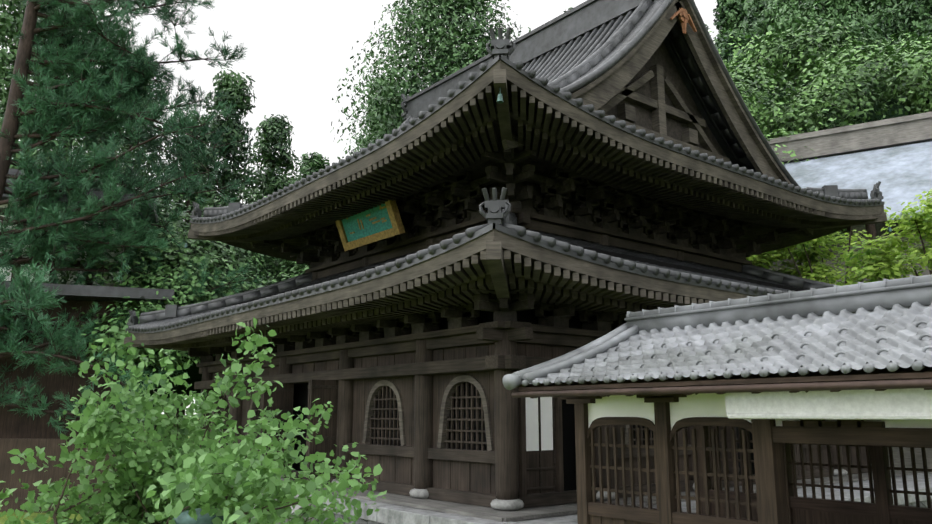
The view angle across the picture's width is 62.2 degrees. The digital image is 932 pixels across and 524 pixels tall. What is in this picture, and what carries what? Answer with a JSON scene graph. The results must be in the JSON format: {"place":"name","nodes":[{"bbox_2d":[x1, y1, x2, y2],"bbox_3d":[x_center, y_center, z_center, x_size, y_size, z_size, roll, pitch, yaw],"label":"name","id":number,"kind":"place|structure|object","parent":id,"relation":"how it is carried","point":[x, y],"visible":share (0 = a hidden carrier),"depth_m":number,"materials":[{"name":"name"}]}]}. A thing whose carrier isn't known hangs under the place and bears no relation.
{"place":"outdoors","nodes":[
{"label":"outdoors","id":0,"kind":"place"},
{"bbox_2d":[0,203,133,286],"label":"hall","id":1,"kind":"structure","parent":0,"point":[112,254],"depth_m":23.53,"materials":[{"name":"brown wood"}]},
{"bbox_2d":[0,418,188,523],"bbox_3d":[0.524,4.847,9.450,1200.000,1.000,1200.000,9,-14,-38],"label":"ground","id":2,"kind":"structure","parent":0,"point":[3,519],"depth_m":18.46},
{"bbox_2d":[0,298,144,438],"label":"building wall","id":3,"kind":"structure","parent":2,"relation":"on","point":[12,425],"depth_m":21.89,"materials":[{"name":"brown wood"}]},
{"bbox_2d":[0,168,174,307],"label":"hall roofs","id":4,"kind":"structure","parent":3,"relation":"on","point":[91,293],"depth_m":22.18,"materials":[{"name":"grey tile"}]},
{"bbox_2d":[0,438,193,513],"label":"board fence","id":5,"kind":"object","parent":2,"relation":"on","point":[53,473],"visible":0.23,"depth_m":19.80,"materials":[{"name":"brown wood"}]},
{"bbox_2d":[0,317,386,523],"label":"shrub","id":6,"kind":"object","parent":2,"relation":"on","point":[191,481],"depth_m":4.78,"materials":[{"name":"green plant"}]},
{"bbox_2d":[173,508,233,523],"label":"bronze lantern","id":7,"kind":"object","parent":2,"relation":"on","point":[183,517],"visible":0.35,"depth_m":4.31,"materials":[{"name":"teal metal"}]},
{"bbox_2d":[4,4,917,434],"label":"forest trunks","id":8,"kind":"object","parent":2,"relation":"on","point":[870,228],"depth_m":37.64,"materials":[{"name":"brown wood"}]},
{"bbox_2d":[0,177,309,367],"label":"tree","id":9,"kind":"object","parent":8,"relation":"attached to","point":[222,255],"visible":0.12,"depth_m":24.19,"materials":[{"name":"green plant"}]},
{"bbox_2d":[317,499,931,523],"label":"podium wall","id":10,"kind":"structure","parent":2,"relation":"on","point":[364,521],"depth_m":11.27,"materials":[{"name":"grey stone"}]},
{"bbox_2d":[281,470,917,521],"bbox_3d":[1.292,4.566,16.965,11.570,0.045,11.570,9,-14,-38],"label":"stone foundation","id":11,"kind":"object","parent":10,"relation":"on","point":[482,512],"depth_m":10.24,"materials":[{"name":"grey stone"}]},
{"bbox_2d":[220,244,803,490],"bbox_3d":[1.294,2.114,17.468,9.940,4.950,9.940,9,-14,-38],"label":"hall interior","id":12,"kind":"object","parent":11,"relation":"on","point":[300,398],"visible":0.04,"depth_m":11.76,"materials":[{"name":"brown wood"}]},
{"bbox_2d":[305,207,683,280],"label":"beams","id":13,"kind":"structure","parent":12,"relation":"on","point":[403,247],"depth_m":15.45,"materials":[{"name":"brown wood"}]},
{"bbox_2d":[319,181,736,263],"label":"blocks","id":14,"kind":"structure","parent":13,"relation":"on","point":[527,205],"depth_m":14.36,"materials":[{"name":"brown wood"}]},
{"bbox_2d":[510,208,751,271],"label":"beams","id":15,"kind":"structure","parent":13,"relation":"on","point":[562,227],"depth_m":14.84,"materials":[{"name":"brown wood"}]},
{"bbox_2d":[199,329,870,499],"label":"hall columns","id":16,"kind":"structure","parent":11,"relation":"on","point":[506,450],"depth_m":11.15,"materials":[{"name":"brown wood"}]},
{"bbox_2d":[194,321,532,507],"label":"horizontal beams","id":17,"kind":"structure","parent":16,"relation":"attached to","point":[466,336],"depth_m":11.76,"materials":[{"name":"brown wood"}]},
{"bbox_2d":[188,137,808,362],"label":"roof brackets","id":18,"kind":"object","parent":16,"relation":"on","point":[548,202],"visible":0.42,"depth_m":14.03,"materials":[{"name":"brown wood"}]},
{"bbox_2d":[190,149,774,347],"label":"eave purlins","id":19,"kind":"object","parent":18,"relation":"on","point":[536,179],"visible":0.02,"depth_m":13.30,"materials":[{"name":"brown wood"}]},
{"bbox_2d":[209,343,866,496],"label":"hall wall boards","id":20,"kind":"object","parent":16,"relation":"attached to","point":[477,477],"visible":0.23,"depth_m":11.70,"materials":[{"name":"brown wood"}]},
{"bbox_2d":[210,375,629,450],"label":"hall window frames","id":21,"kind":"structure","parent":20,"relation":"in","point":[449,390],"depth_m":11.09,"materials":[{"name":"brown wood"}]},
{"bbox_2d":[214,381,652,450],"bbox_3d":[1.268,3.352,16.970,9.994,0.930,9.994,9,-14,-38],"label":"window lattice","id":22,"kind":"object","parent":21,"relation":"in","point":[447,429],"visible":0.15,"depth_m":11.04,"materials":[{"name":"brown wood"}]},
{"bbox_2d":[476,321,871,507],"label":"wall","id":23,"kind":"structure","parent":16,"relation":"attached to","point":[545,335],"depth_m":10.48,"materials":[{"name":"brown wood"}]},
{"bbox_2d":[281,469,847,510],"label":"column bases","id":24,"kind":"object","parent":11,"relation":"on","point":[507,505],"depth_m":10.71,"materials":[{"name":"stone"}]},
{"bbox_2d":[746,189,931,285],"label":"maple","id":25,"kind":"object","parent":2,"relation":"on","point":[876,259],"depth_m":19.40,"materials":[{"name":"green plant"}]},
{"bbox_2d":[764,111,931,473],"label":"wall","id":26,"kind":"structure","parent":2,"relation":"on","point":[899,131],"depth_m":27.95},
{"bbox_2d":[775,367,931,375],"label":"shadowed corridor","id":27,"kind":"object","parent":2,"relation":"on","point":[887,371],"depth_m":6.51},
{"bbox_2d":[0,0,264,436],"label":"pine","id":28,"kind":"object","parent":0,"point":[119,106],"depth_m":22.27,"materials":[{"name":"green plant"}]},
{"bbox_2d":[251,495,316,523],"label":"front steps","id":29,"kind":"structure","parent":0,"point":[297,507],"depth_m":11.61,"materials":[{"name":"stone"}]},
{"bbox_2d":[342,204,392,241],"bbox_3d":[-1.966,-0.962,15.052,0.402,0.861,1.680,9,-14,-38],"label":"sign board","id":30,"kind":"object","parent":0,"point":[350,223],"depth_m":15.04,"materials":[{"name":"green wood"}]},
{"bbox_2d":[0,0,805,416],"label":"sky","id":31,"kind":"structure","parent":0,"point":[297,54],"materials":[{"name":"white"}]},
{"bbox_2d":[160,79,859,339],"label":"eave soffit","id":32,"kind":"structure","parent":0,"point":[545,171],"depth_m":12.96,"materials":[{"name":"brown wood"}]},
{"bbox_2d":[250,0,812,247],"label":"gable barge boards","id":33,"kind":"object","parent":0,"point":[607,91],"visible":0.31,"depth_m":15.35,"materials":[{"name":"brown wood"}]},
{"bbox_2d":[670,8,696,33],"bbox_3d":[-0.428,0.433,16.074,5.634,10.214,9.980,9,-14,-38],"label":"gable ornament","id":34,"kind":"object","parent":33,"relation":"attached to","point":[683,16],"visible":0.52,"depth_m":15.05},
{"bbox_2d":[126,60,883,339],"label":"eave boards","id":35,"kind":"object","parent":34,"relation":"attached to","point":[508,241],"visible":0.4,"depth_m":11.27,"materials":[{"name":"brown wood"}]},
{"bbox_2d":[335,200,404,250],"bbox_3d":[-1.979,-0.957,15.040,0.570,1.161,2.000,9,-14,-38],"label":"plaque frame and letters","id":36,"kind":"object","parent":35,"relation":"hanging from","point":[395,217],"visible":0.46,"depth_m":14.74,"materials":[{"name":"gold metal"}]},
{"bbox_2d":[163,120,838,347],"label":"base rafters","id":37,"kind":"object","parent":35,"relation":"on","point":[456,158],"visible":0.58,"depth_m":12.68,"materials":[{"name":"brown wood"}]},
{"bbox_2d":[124,69,886,351],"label":"flying rafters","id":38,"kind":"object","parent":35,"relation":"on","point":[493,260],"visible":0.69,"depth_m":11.64,"materials":[{"name":"brown wood"}]},
{"bbox_2d":[122,93,891,355],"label":"wind bells","id":39,"kind":"object","parent":35,"relation":"attached to","point":[500,99],"visible":0.75,"depth_m":10.06,"materials":[{"name":"teal metal"}]},
{"bbox_2d":[126,0,884,337],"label":"roof tiles","id":40,"kind":"object","parent":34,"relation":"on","point":[564,72],"visible":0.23,"depth_m":14.39,"materials":[{"name":"grey tile"}]},
{"bbox_2d":[401,0,653,119],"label":"ridge","id":41,"kind":"structure","parent":40,"relation":"on","point":[582,19],"depth_m":17.94,"materials":[{"name":"tile"}]},
{"bbox_2d":[410,15,882,227],"bbox_3d":[1.294,-1.560,18.189,13.440,6.499,13.440,9,-14,-38],"label":"roof tile bed","id":42,"kind":"object","parent":40,"relation":"on","point":[712,128],"depth_m":16.46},
{"bbox_2d":[127,27,883,326],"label":"ridge end ornaments","id":43,"kind":"object","parent":42,"relation":"on","point":[494,206],"visible":0.67,"depth_m":10.37,"materials":[{"name":"tile"}]},
{"bbox_2d":[137,69,931,406],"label":"forest crowns","id":44,"kind":"object","parent":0,"point":[193,375],"visible":0.02,"depth_m":28.87,"materials":[{"name":"green plant"}]},
{"bbox_2d":[526,397,552,450],"bbox_3d":[0.967,2.138,10.445,0.600,0.800,0.030,9,-14,-38],"label":"paper screen","id":45,"kind":"object","parent":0,"point":[532,433],"visible":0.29,"depth_m":10.43,"materials":[{"name":"white paper"}]},
{"bbox_2d":[297,473,931,523],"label":"stone platform","id":46,"kind":"structure","parent":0,"point":[386,513],"depth_m":10.44,"materials":[{"name":"grey stone"}]},
{"bbox_2d":[605,41,725,156],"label":"gable wall","id":47,"kind":"structure","parent":0,"point":[660,56],"depth_m":15.76,"materials":[{"name":"brown wood"}]},
{"bbox_2d":[503,302,931,389],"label":"corridor pantiles","id":48,"kind":"object","parent":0,"point":[893,339],"visible":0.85,"depth_m":6.67,"materials":[{"name":"grey tile"}]},
{"bbox_2d":[511,379,931,397],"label":"corridor gutter","id":49,"kind":"object","parent":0,"point":[878,384],"visible":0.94,"depth_m":5.73,"materials":[{"name":"brown metal"}]},
{"bbox_2d":[574,402,931,523],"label":"wooden posts","id":50,"kind":"object","parent":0,"point":[774,479],"visible":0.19,"depth_m":7.54,"materials":[{"name":"brown wood"}]},
{"bbox_2d":[519,366,931,523],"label":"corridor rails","id":51,"kind":"object","parent":50,"relation":"attached to","point":[843,432],"visible":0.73,"depth_m":6.61,"materials":[{"name":"brown wood"}]},
{"bbox_2d":[588,393,931,429],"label":"plaster wall","id":52,"kind":"structure","parent":51,"relation":"attached to","point":[704,405],"depth_m":7.14,"materials":[{"name":"white paint"}]},
{"bbox_2d":[589,426,931,519],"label":"window lattice","id":53,"kind":"object","parent":51,"relation":"attached to","point":[714,449],"visible":0.77,"depth_m":7.47,"materials":[{"name":"brown wood"}]},
{"bbox_2d":[725,388,931,419],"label":"corridor blind","id":54,"kind":"object","parent":51,"relation":"hanging from","point":[898,404],"visible":0.86,"depth_m":5.49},
{"bbox_2d":[624,274,931,332],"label":"roof ridge","id":55,"kind":"structure","parent":0,"point":[886,294],"depth_m":7.37,"materials":[{"name":"grey tile"}]},
{"bbox_2d":[784,140,931,219],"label":"hall roof","id":56,"kind":"structure","parent":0,"point":[902,173],"depth_m":26.21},
{"bbox_2d":[831,216,931,238],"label":"hillside","id":57,"kind":"structure","parent":0,"point":[878,226],"depth_m":48.19,"materials":[{"name":"green plant"}]},
{"bbox_2d":[0,0,931,254],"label":"cedar forest foliage","id":58,"kind":"object","parent":57,"relation":"on","point":[384,111],"visible":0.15,"depth_m":37.47,"materials":[{"name":"green plant"}]},
{"bbox_2d":[709,15,931,240],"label":"tree","id":59,"kind":"object","parent":57,"relation":"on","point":[902,76],"visible":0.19,"depth_m":36.32,"materials":[{"name":"green plant"}]}
]}

